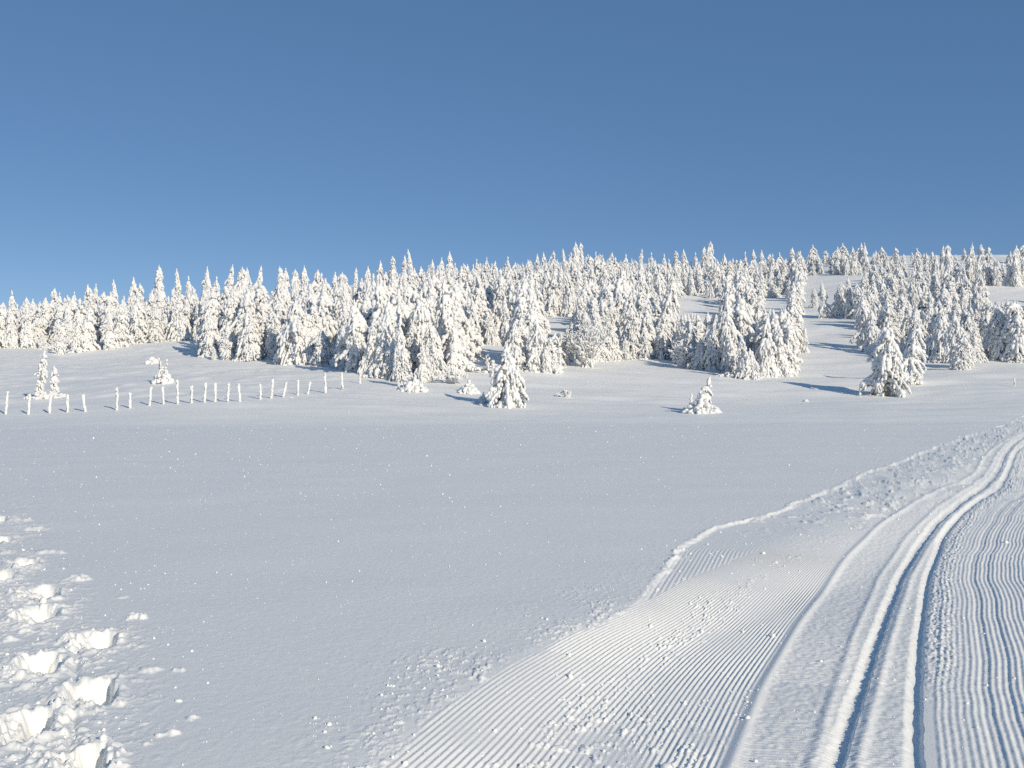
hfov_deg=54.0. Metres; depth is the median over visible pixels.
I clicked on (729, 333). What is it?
snowy spruce
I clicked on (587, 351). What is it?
frosted bush
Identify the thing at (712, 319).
snowy spruce
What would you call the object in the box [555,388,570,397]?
frosted twigs
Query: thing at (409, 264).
snowy spruce
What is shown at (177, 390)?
fence post
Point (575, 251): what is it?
snowy spruce
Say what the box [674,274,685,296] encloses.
snowy spruce
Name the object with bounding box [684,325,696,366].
snowy spruce
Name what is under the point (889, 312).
snowy spruce
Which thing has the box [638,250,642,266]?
snowy spruce
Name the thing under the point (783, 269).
snowy spruce
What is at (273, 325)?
snowy spruce
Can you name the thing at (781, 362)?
snowy spruce
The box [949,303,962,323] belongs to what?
snowy spruce
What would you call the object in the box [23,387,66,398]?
snowed bush
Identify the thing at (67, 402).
fence post
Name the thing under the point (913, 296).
snowy spruce
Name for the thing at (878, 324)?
snowy spruce
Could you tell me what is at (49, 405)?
fence post
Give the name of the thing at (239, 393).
fence post
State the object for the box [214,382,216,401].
fence post
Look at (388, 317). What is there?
snowy spruce
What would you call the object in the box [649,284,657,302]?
snowy spruce
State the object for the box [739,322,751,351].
snowy spruce
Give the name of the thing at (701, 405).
snowed bush
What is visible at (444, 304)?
snowy spruce
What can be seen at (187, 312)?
snowy spruce
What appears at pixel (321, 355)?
snowy spruce
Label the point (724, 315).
snowy spruce
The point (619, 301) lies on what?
snowy spruce
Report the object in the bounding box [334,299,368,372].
snowy spruce
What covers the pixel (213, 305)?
snowy spruce
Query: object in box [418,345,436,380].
snowy spruce
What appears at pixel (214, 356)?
snowy spruce
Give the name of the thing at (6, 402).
fence post
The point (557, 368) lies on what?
snowed sapling
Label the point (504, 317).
snowy spruce
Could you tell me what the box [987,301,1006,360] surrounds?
snowy spruce
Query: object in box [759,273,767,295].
snowy spruce
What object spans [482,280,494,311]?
snowy spruce
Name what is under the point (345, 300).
snowy spruce
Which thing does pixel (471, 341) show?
snowy spruce
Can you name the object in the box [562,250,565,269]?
snowy spruce
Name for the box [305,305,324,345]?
snowy spruce
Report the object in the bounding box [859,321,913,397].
snowy spruce
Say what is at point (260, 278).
snowy spruce
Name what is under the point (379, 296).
snowy spruce
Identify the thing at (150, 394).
fence post
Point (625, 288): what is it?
snowy spruce
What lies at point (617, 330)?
snowy spruce
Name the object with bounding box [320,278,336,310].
snowy spruce
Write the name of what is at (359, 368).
fence post
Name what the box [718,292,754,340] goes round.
snowy spruce
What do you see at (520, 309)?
snowy spruce
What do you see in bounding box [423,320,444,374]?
snowy spruce
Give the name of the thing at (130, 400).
fence post
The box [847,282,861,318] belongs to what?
snowy spruce
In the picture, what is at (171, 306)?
snowy spruce
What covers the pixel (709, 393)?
snowy spruce
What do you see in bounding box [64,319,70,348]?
snowy spruce
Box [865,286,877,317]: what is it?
snowy spruce
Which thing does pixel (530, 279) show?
snowy spruce
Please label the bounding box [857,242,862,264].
snowy spruce
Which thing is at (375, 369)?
snowy spruce
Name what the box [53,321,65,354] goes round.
snowy spruce
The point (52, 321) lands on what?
snowy spruce
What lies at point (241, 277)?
snowy spruce
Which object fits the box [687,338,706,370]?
snowy spruce
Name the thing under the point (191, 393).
fence post
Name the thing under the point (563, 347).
snowy spruce
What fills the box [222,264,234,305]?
snowy spruce
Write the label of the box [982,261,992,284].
snowy spruce
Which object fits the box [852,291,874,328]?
snowy spruce
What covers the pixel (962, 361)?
snowy spruce
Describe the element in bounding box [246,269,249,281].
snowy spruce
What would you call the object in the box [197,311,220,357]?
snowy spruce
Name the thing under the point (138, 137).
sky
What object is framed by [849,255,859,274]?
snowy spruce
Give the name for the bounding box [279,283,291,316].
snowy spruce
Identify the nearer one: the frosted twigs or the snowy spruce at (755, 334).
the frosted twigs
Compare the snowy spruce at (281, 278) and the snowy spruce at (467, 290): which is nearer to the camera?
the snowy spruce at (467, 290)
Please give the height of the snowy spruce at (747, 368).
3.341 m
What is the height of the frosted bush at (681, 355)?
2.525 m
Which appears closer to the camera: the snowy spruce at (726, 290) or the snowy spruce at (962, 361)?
the snowy spruce at (962, 361)
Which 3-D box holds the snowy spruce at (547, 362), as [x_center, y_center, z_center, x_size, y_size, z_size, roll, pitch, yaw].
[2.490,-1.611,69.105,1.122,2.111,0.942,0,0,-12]
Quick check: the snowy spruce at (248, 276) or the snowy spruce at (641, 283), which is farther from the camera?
the snowy spruce at (248, 276)
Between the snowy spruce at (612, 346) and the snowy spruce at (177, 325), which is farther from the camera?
the snowy spruce at (177, 325)
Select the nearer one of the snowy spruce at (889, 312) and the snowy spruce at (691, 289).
the snowy spruce at (889, 312)
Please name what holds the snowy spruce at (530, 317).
on the snow ground
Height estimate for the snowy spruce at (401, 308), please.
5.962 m
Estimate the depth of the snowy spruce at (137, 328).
97.97 m
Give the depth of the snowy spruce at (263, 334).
82.20 m
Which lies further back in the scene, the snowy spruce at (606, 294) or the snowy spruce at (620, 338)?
the snowy spruce at (606, 294)
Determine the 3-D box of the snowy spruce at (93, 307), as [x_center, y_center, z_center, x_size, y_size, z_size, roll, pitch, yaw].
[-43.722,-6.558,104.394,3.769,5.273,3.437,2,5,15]
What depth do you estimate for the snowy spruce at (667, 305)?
92.89 m
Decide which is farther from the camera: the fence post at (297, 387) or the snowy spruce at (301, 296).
the snowy spruce at (301, 296)
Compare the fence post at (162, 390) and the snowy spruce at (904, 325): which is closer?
the fence post at (162, 390)
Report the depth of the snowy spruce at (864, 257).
191.57 m
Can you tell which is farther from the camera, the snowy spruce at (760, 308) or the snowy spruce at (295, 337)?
the snowy spruce at (760, 308)
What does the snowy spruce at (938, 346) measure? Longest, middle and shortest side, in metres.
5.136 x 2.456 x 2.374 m
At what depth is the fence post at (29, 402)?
45.47 m
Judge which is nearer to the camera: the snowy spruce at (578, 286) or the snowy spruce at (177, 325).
the snowy spruce at (177, 325)
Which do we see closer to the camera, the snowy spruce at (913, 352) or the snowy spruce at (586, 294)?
the snowy spruce at (913, 352)
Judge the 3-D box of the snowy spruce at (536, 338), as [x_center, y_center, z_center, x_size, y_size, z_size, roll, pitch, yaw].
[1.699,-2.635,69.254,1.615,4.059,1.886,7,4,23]
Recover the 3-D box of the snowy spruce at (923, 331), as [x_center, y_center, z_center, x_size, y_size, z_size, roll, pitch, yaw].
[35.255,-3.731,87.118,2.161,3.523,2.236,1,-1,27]
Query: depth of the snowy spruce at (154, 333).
98.67 m
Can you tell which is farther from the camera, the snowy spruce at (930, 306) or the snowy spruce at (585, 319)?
the snowy spruce at (930, 306)
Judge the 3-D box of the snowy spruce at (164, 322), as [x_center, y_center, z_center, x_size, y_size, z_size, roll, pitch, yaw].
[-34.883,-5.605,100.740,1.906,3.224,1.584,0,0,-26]
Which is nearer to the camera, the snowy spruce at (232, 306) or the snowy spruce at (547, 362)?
the snowy spruce at (547, 362)
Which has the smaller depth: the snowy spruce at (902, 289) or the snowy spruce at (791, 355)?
the snowy spruce at (791, 355)
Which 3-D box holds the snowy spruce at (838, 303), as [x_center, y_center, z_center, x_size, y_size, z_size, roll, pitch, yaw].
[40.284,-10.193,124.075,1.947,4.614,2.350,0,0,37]
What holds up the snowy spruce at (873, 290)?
on the snow ground
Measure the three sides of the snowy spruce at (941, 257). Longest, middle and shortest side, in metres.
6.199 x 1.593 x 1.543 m
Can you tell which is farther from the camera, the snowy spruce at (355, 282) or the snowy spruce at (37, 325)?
the snowy spruce at (355, 282)
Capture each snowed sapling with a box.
[150,357,173,383]
[475,392,488,402]
[549,351,563,373]
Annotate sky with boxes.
[0,0,1023,309]
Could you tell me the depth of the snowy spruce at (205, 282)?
145.23 m
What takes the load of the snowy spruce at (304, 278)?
on the snow ground
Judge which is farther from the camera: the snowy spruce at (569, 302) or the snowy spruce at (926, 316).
the snowy spruce at (569, 302)
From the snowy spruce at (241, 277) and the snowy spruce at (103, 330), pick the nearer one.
the snowy spruce at (103, 330)
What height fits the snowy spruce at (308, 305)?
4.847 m
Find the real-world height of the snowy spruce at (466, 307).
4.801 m
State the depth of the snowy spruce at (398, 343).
60.88 m
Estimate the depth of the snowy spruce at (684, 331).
81.72 m
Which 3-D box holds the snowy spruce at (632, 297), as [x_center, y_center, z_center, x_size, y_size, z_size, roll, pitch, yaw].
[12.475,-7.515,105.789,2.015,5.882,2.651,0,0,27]
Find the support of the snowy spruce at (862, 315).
on the snow ground
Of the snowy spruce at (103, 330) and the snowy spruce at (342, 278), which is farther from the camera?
the snowy spruce at (342, 278)
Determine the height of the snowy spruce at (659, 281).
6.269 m
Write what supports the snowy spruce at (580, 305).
on the snow ground
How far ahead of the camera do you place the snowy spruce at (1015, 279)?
150.48 m
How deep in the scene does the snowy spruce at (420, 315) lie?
66.75 m
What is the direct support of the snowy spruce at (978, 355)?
on the snow ground
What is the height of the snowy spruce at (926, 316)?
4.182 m
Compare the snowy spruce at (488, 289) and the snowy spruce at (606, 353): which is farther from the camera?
the snowy spruce at (488, 289)
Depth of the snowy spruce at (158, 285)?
141.60 m
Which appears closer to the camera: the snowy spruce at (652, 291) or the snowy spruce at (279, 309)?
the snowy spruce at (279, 309)
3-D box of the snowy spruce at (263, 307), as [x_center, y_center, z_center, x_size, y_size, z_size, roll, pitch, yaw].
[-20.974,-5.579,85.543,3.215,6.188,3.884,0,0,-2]
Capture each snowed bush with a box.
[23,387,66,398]
[144,356,158,363]
[397,373,428,392]
[458,379,480,393]
[481,355,497,373]
[681,388,722,413]
[715,372,737,377]
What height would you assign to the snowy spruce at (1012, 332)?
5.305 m
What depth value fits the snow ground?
9.37 m
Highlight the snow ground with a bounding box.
[0,255,1023,767]
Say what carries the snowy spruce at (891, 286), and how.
on the snow ground
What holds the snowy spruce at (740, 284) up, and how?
on the snow ground
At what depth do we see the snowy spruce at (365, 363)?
62.98 m
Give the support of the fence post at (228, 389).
on the snow ground
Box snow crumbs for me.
[0,451,1015,767]
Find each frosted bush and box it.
[553,315,615,367]
[667,339,695,367]
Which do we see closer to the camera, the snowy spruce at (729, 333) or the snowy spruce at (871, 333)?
the snowy spruce at (729, 333)
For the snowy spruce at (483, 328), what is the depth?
95.99 m
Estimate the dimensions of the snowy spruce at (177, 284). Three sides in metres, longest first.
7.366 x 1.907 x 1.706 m
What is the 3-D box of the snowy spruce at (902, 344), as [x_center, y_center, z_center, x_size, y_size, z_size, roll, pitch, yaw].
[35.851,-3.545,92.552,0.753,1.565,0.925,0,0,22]
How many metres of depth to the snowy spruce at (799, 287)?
120.35 m
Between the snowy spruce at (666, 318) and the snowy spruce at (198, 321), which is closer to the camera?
the snowy spruce at (666, 318)
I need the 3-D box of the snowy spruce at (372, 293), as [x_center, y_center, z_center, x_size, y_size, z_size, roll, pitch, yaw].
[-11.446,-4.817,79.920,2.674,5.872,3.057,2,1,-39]
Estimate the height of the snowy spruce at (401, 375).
2.629 m
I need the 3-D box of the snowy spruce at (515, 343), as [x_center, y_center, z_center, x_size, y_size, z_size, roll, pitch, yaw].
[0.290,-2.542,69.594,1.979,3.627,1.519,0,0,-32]
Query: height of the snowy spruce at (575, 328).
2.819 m
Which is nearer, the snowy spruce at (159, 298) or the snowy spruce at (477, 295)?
the snowy spruce at (477, 295)
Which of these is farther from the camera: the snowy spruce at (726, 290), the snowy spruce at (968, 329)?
the snowy spruce at (726, 290)
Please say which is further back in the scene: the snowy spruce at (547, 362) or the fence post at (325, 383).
the snowy spruce at (547, 362)
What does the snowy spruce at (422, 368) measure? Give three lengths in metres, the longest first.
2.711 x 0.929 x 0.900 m
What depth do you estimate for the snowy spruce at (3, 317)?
99.08 m
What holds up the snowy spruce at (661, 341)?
on the snow ground
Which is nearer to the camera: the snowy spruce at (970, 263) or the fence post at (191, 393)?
the fence post at (191, 393)
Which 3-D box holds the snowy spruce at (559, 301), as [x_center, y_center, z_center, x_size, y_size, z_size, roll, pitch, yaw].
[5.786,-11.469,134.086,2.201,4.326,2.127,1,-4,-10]
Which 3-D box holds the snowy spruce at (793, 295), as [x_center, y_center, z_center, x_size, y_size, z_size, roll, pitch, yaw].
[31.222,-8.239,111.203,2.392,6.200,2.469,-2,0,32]
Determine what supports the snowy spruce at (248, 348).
on the snow ground
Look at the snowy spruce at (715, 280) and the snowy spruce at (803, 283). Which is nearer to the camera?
the snowy spruce at (803, 283)
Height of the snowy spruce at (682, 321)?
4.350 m
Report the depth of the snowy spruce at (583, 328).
80.72 m
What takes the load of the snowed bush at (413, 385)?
on the snow ground
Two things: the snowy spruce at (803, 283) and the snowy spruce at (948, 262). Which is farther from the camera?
the snowy spruce at (948, 262)
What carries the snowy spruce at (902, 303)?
on the snow ground
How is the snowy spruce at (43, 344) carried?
on the snow ground
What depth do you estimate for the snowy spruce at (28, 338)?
98.51 m
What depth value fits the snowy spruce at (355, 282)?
177.17 m
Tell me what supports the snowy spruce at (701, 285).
on the snow ground
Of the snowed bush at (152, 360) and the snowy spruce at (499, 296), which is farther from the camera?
the snowy spruce at (499, 296)
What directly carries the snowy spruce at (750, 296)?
on the snow ground
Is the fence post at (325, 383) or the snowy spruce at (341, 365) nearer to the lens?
the fence post at (325, 383)
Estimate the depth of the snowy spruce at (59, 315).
99.65 m
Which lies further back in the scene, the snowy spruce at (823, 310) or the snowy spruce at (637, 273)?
the snowy spruce at (637, 273)
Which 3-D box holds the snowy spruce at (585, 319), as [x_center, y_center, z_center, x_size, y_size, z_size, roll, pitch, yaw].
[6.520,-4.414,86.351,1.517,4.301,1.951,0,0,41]
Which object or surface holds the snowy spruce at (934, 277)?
on the snow ground
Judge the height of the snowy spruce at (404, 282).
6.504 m
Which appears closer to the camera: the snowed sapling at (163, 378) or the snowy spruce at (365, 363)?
the snowed sapling at (163, 378)
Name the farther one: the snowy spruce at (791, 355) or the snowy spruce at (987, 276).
the snowy spruce at (987, 276)
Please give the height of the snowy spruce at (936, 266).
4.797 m
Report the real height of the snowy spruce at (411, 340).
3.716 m
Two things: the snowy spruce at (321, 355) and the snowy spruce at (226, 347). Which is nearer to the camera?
the snowy spruce at (321, 355)
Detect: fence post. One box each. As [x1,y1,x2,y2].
[4,391,8,413]
[27,394,30,413]
[48,395,51,412]
[66,394,68,411]
[81,394,86,411]
[115,387,118,409]
[128,392,131,407]
[148,387,152,404]
[161,386,164,403]
[175,379,178,403]
[190,385,193,402]
[203,382,206,401]
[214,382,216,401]
[227,382,229,401]
[237,383,240,401]
[259,383,261,398]
[270,379,273,397]
[282,382,287,396]
[296,380,298,394]
[323,373,326,392]
[340,372,343,389]
[358,367,360,383]
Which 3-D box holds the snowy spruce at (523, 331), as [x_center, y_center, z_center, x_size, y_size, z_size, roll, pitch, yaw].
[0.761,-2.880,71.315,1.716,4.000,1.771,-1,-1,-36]
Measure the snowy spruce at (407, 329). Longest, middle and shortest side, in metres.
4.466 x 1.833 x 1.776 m
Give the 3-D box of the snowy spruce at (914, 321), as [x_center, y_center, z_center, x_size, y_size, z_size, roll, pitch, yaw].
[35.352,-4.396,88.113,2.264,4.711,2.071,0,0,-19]
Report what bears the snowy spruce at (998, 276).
on the snow ground
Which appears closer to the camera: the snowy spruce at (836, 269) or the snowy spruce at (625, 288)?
the snowy spruce at (625, 288)
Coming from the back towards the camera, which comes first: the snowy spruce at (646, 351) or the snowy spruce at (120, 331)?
the snowy spruce at (120, 331)
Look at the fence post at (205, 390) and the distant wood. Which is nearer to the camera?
the fence post at (205, 390)
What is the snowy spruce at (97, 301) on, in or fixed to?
on the snow ground
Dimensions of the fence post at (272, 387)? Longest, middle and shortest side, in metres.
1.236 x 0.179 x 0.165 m
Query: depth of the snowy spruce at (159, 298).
114.88 m
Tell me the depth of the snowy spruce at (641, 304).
97.51 m
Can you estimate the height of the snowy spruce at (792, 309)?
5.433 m
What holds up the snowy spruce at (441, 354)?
on the snow ground
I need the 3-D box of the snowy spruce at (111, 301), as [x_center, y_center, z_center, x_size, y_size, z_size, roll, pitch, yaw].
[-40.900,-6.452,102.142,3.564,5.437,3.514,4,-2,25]
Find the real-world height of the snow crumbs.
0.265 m
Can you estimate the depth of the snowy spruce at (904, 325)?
96.55 m
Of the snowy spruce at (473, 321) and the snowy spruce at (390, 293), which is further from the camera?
the snowy spruce at (473, 321)
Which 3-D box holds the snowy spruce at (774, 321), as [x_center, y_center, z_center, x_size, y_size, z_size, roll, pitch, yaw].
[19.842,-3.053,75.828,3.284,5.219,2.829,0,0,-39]
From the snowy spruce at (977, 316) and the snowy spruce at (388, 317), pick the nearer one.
the snowy spruce at (388, 317)
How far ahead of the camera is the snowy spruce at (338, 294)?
82.72 m
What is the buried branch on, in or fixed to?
on the snow ground
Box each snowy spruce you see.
[0,306,8,347]
[3,308,19,347]
[18,306,39,348]
[32,319,46,341]
[33,298,51,342]
[34,350,47,392]
[37,332,50,349]
[46,306,56,345]
[48,303,64,347]
[49,365,59,393]
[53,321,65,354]
[63,303,73,337]
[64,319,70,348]
[66,306,100,351]
[67,309,83,352]
[86,296,100,329]
[87,304,97,335]
[94,285,100,314]
[96,294,117,343]
[99,305,114,345]
[102,309,117,349]
[112,279,118,306]
[113,300,134,347]
[126,298,147,343]
[144,308,163,342]
[148,302,161,338]
[153,267,166,303]
[156,291,164,310]
[160,312,170,340]
[165,297,193,341]
[167,298,175,321]
[174,268,181,296]
[183,297,192,333]
[192,300,200,338]
[193,290,209,343]
[194,288,223,354]
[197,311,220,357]
[201,266,211,290]
[210,347,217,359]
[216,289,258,355]
[218,324,235,359]
[219,286,239,335]
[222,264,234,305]
[232,308,262,361]
[233,319,241,353]
[236,267,248,286]
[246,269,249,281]
[249,289,259,326]
[253,282,272,335]
[253,323,263,357]
[257,265,262,285]
[258,321,267,347]
[262,307,280,359]
[267,300,286,332]
[272,289,286,312]
[273,299,314,365]
[276,266,285,286]
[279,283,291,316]
[290,269,301,296]
[297,284,307,303]
[299,266,309,292]
[301,284,317,307]
[304,298,311,313]
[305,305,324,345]
[309,327,330,366]
[317,287,338,354]
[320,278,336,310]
[325,331,333,364]
[330,305,349,368]
[332,283,348,319]
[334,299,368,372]
[335,283,351,347]
[336,330,346,369]
[337,272,352,303]
[351,268,357,298]
[357,322,378,374]
[360,292,371,323]
[361,323,391,378]
[364,279,396,341]
[368,298,396,341]
[369,279,386,332]
[369,287,374,300]
[382,337,394,379]
[388,315,405,381]
[390,288,410,345]
[393,344,410,385]
[401,256,407,277]
[401,285,414,303]
[402,272,406,287]
[404,318,410,338]
[404,319,418,372]
[406,250,412,275]
[409,288,445,367]
[414,342,429,382]
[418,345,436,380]
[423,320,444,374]
[425,279,437,324]
[432,279,461,349]
[434,328,449,374]
[441,315,482,371]
[446,341,464,373]
[448,280,484,360]
[463,272,475,288]
[463,297,478,330]
[464,284,470,297]
[468,299,484,345]
[469,275,491,334]
[479,343,528,408]
[480,315,487,342]
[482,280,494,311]
[484,315,501,345]
[490,280,510,331]
[498,297,509,344]
[501,283,548,347]
[507,322,526,371]
[508,283,527,337]
[508,305,542,368]
[517,316,528,365]
[525,317,545,372]
[527,272,534,289]
[531,296,545,350]
[539,273,548,310]
[542,345,554,373]
[544,269,559,316]
[547,337,557,364]
[555,289,561,311]
[557,267,563,308]
[557,337,570,365]
[559,273,576,316]
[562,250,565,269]
[562,339,578,361]
[564,278,594,336]
[572,241,580,265]
[572,295,586,330]
[573,321,579,332]
[574,271,582,297]
[577,324,596,361]
[580,308,591,328]
[583,295,602,328]
[587,266,597,286]
[591,317,611,361]
[598,286,619,329]
[599,267,611,289]
[605,302,615,328]
[605,322,623,360]
[613,280,622,305]
[614,291,623,324]
[615,273,631,303]
[615,305,626,334]
[618,268,628,282]
[618,330,625,346]
[619,300,642,358]
[620,338,632,359]
[627,285,636,305]
[629,275,635,288]
[632,325,654,359]
[633,263,646,282]
[635,275,654,306]
[635,288,646,326]
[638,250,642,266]
[640,304,655,356]
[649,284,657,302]
[652,315,670,359]
[653,269,666,298]
[653,292,675,329]
[656,309,672,342]
[666,280,679,320]
[668,273,679,305]
[669,313,697,360]
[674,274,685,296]
[674,317,699,362]
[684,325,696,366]
[685,265,697,295]
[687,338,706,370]
[692,376,712,403]
[693,313,705,345]
[695,264,705,293]
[701,316,720,371]
[703,314,714,348]
[706,241,715,266]
[707,284,714,298]
[710,266,720,295]
[717,280,729,322]
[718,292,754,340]
[718,299,728,372]
[720,310,742,373]
[725,275,731,289]
[729,284,735,301]
[734,272,749,298]
[734,336,761,379]
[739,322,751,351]
[742,285,757,319]
[745,302,754,322]
[748,319,755,341]
[751,308,770,351]
[753,300,764,323]
[754,309,800,366]
[755,315,779,377]
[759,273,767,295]
[766,283,781,297]
[773,325,791,376]
[777,274,786,294]
[780,260,787,279]
[782,320,800,376]
[786,283,803,327]
[786,298,802,352]
[794,336,798,353]
[795,273,802,315]
[798,271,804,300]
[799,327,809,352]
[808,288,818,307]
[818,280,831,318]
[829,283,845,317]
[833,261,841,274]
[839,252,845,274]
[843,259,849,275]
[843,278,852,318]
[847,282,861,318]
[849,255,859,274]
[849,297,869,348]
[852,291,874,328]
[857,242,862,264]
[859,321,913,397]
[860,242,869,272]
[860,309,879,352]
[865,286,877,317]
[870,282,881,309]
[875,310,883,342]
[880,299,904,345]
[886,273,898,304]
[895,293,911,319]
[896,282,905,303]
[899,309,910,342]
[899,338,904,351]
[901,324,927,384]
[903,307,921,348]
[906,282,919,311]
[918,321,929,358]
[922,309,932,336]
[924,291,934,313]
[924,334,931,359]
[926,296,933,312]
[926,305,952,362]
[928,271,939,293]
[930,255,939,280]
[939,245,944,274]
[942,295,951,318]
[944,245,954,274]
[947,313,968,367]
[947,331,972,370]
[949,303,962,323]
[959,287,968,312]
[964,315,972,340]
[965,242,974,282]
[967,291,982,312]
[969,325,988,362]
[971,274,990,305]
[973,308,981,327]
[976,245,984,262]
[979,301,996,340]
[980,314,992,358]
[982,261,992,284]
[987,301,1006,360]
[992,261,1004,285]
[999,300,1023,362]
[1002,264,1012,285]
[1009,251,1022,286]
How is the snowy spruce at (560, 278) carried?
on the snow ground
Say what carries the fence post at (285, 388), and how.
on the snow ground
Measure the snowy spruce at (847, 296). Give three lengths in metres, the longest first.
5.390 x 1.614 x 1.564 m
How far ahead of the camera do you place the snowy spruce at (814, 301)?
139.45 m
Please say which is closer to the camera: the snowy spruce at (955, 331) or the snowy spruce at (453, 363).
the snowy spruce at (453, 363)
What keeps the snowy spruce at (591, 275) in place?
on the snow ground
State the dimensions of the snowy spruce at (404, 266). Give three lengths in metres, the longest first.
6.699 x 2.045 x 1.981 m
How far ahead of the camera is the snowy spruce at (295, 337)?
73.90 m
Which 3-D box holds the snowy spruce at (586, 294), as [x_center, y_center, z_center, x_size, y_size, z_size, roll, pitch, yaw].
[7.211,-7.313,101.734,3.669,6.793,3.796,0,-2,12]
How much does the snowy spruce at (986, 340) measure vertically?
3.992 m
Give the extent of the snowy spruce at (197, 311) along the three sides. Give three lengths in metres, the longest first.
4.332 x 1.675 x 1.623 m
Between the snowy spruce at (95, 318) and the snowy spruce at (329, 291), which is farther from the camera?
the snowy spruce at (95, 318)
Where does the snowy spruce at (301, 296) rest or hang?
on the snow ground
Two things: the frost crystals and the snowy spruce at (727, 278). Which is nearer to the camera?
the frost crystals
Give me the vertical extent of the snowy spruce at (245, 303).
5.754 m
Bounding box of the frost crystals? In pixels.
[0,376,1023,767]
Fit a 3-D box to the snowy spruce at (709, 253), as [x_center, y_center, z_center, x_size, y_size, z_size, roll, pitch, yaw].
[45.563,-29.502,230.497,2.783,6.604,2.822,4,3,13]
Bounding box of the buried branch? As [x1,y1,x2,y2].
[432,368,467,383]
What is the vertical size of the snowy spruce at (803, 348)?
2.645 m
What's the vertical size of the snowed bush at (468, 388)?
1.004 m
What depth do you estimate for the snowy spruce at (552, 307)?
130.12 m
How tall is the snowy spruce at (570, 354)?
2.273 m
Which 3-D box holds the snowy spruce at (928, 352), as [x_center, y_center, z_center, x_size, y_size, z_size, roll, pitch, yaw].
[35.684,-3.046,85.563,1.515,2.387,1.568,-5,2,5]
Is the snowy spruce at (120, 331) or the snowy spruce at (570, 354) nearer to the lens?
the snowy spruce at (570, 354)
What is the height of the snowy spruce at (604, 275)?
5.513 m
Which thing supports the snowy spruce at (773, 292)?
on the snow ground
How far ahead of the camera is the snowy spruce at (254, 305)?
83.79 m
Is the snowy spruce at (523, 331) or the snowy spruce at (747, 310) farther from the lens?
the snowy spruce at (747, 310)
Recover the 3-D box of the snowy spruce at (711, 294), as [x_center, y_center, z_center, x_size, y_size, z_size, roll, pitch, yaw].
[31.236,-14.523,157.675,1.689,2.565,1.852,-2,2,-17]
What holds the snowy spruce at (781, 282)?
on the snow ground
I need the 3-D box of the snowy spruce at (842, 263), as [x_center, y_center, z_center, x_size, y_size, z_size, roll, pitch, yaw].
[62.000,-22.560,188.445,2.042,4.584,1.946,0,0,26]
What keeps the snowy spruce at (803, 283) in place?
on the snow ground
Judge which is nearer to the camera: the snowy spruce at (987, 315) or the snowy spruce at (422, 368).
the snowy spruce at (422, 368)
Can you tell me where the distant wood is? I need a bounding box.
[0,243,1023,376]
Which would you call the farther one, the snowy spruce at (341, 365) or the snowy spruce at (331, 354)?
the snowy spruce at (331, 354)
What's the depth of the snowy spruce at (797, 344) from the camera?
92.26 m
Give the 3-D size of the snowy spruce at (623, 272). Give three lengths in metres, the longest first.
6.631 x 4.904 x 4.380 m
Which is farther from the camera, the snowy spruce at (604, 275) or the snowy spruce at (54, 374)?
the snowy spruce at (604, 275)
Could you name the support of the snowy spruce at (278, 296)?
on the snow ground
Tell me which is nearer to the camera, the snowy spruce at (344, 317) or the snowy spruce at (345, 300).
the snowy spruce at (344, 317)
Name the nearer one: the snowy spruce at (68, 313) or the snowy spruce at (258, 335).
the snowy spruce at (258, 335)
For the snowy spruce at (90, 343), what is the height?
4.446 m
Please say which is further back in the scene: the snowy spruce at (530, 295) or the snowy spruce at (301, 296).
the snowy spruce at (301, 296)
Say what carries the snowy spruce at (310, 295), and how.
on the snow ground
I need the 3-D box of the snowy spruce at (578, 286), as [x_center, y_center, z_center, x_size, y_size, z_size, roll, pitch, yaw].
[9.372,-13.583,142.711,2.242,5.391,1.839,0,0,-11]
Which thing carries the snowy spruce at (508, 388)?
on the snow ground
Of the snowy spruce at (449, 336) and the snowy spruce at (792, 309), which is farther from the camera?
the snowy spruce at (792, 309)
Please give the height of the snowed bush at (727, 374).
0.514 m
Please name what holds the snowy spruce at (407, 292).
on the snow ground
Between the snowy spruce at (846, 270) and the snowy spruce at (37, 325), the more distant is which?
the snowy spruce at (846, 270)
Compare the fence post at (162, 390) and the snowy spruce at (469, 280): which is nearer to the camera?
the fence post at (162, 390)
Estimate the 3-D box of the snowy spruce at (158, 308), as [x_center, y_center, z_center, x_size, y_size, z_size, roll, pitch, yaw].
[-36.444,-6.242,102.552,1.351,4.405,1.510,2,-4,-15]
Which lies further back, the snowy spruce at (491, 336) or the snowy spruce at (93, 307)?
the snowy spruce at (93, 307)
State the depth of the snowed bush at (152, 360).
77.98 m
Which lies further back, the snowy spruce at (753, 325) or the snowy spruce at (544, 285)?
the snowy spruce at (544, 285)
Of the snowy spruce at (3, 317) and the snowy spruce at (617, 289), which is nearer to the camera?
the snowy spruce at (3, 317)
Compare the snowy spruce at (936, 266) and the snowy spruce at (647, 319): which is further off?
the snowy spruce at (936, 266)
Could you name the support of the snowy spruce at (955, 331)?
on the snow ground
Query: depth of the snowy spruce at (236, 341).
79.90 m
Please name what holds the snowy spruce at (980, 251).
on the snow ground
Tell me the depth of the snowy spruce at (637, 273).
136.35 m
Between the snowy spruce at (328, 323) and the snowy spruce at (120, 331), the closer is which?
the snowy spruce at (328, 323)
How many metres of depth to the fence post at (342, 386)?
54.39 m
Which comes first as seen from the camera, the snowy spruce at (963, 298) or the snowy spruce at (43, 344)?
the snowy spruce at (43, 344)
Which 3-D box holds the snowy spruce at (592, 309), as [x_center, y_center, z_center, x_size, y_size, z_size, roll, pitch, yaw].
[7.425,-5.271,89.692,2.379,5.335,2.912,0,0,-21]
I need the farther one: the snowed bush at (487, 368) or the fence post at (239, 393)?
the snowed bush at (487, 368)
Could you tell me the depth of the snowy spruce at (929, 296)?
111.81 m
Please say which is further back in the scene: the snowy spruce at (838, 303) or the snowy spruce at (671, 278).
the snowy spruce at (671, 278)
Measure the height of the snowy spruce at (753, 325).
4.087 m
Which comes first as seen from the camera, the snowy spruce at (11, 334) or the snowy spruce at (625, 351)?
the snowy spruce at (625, 351)

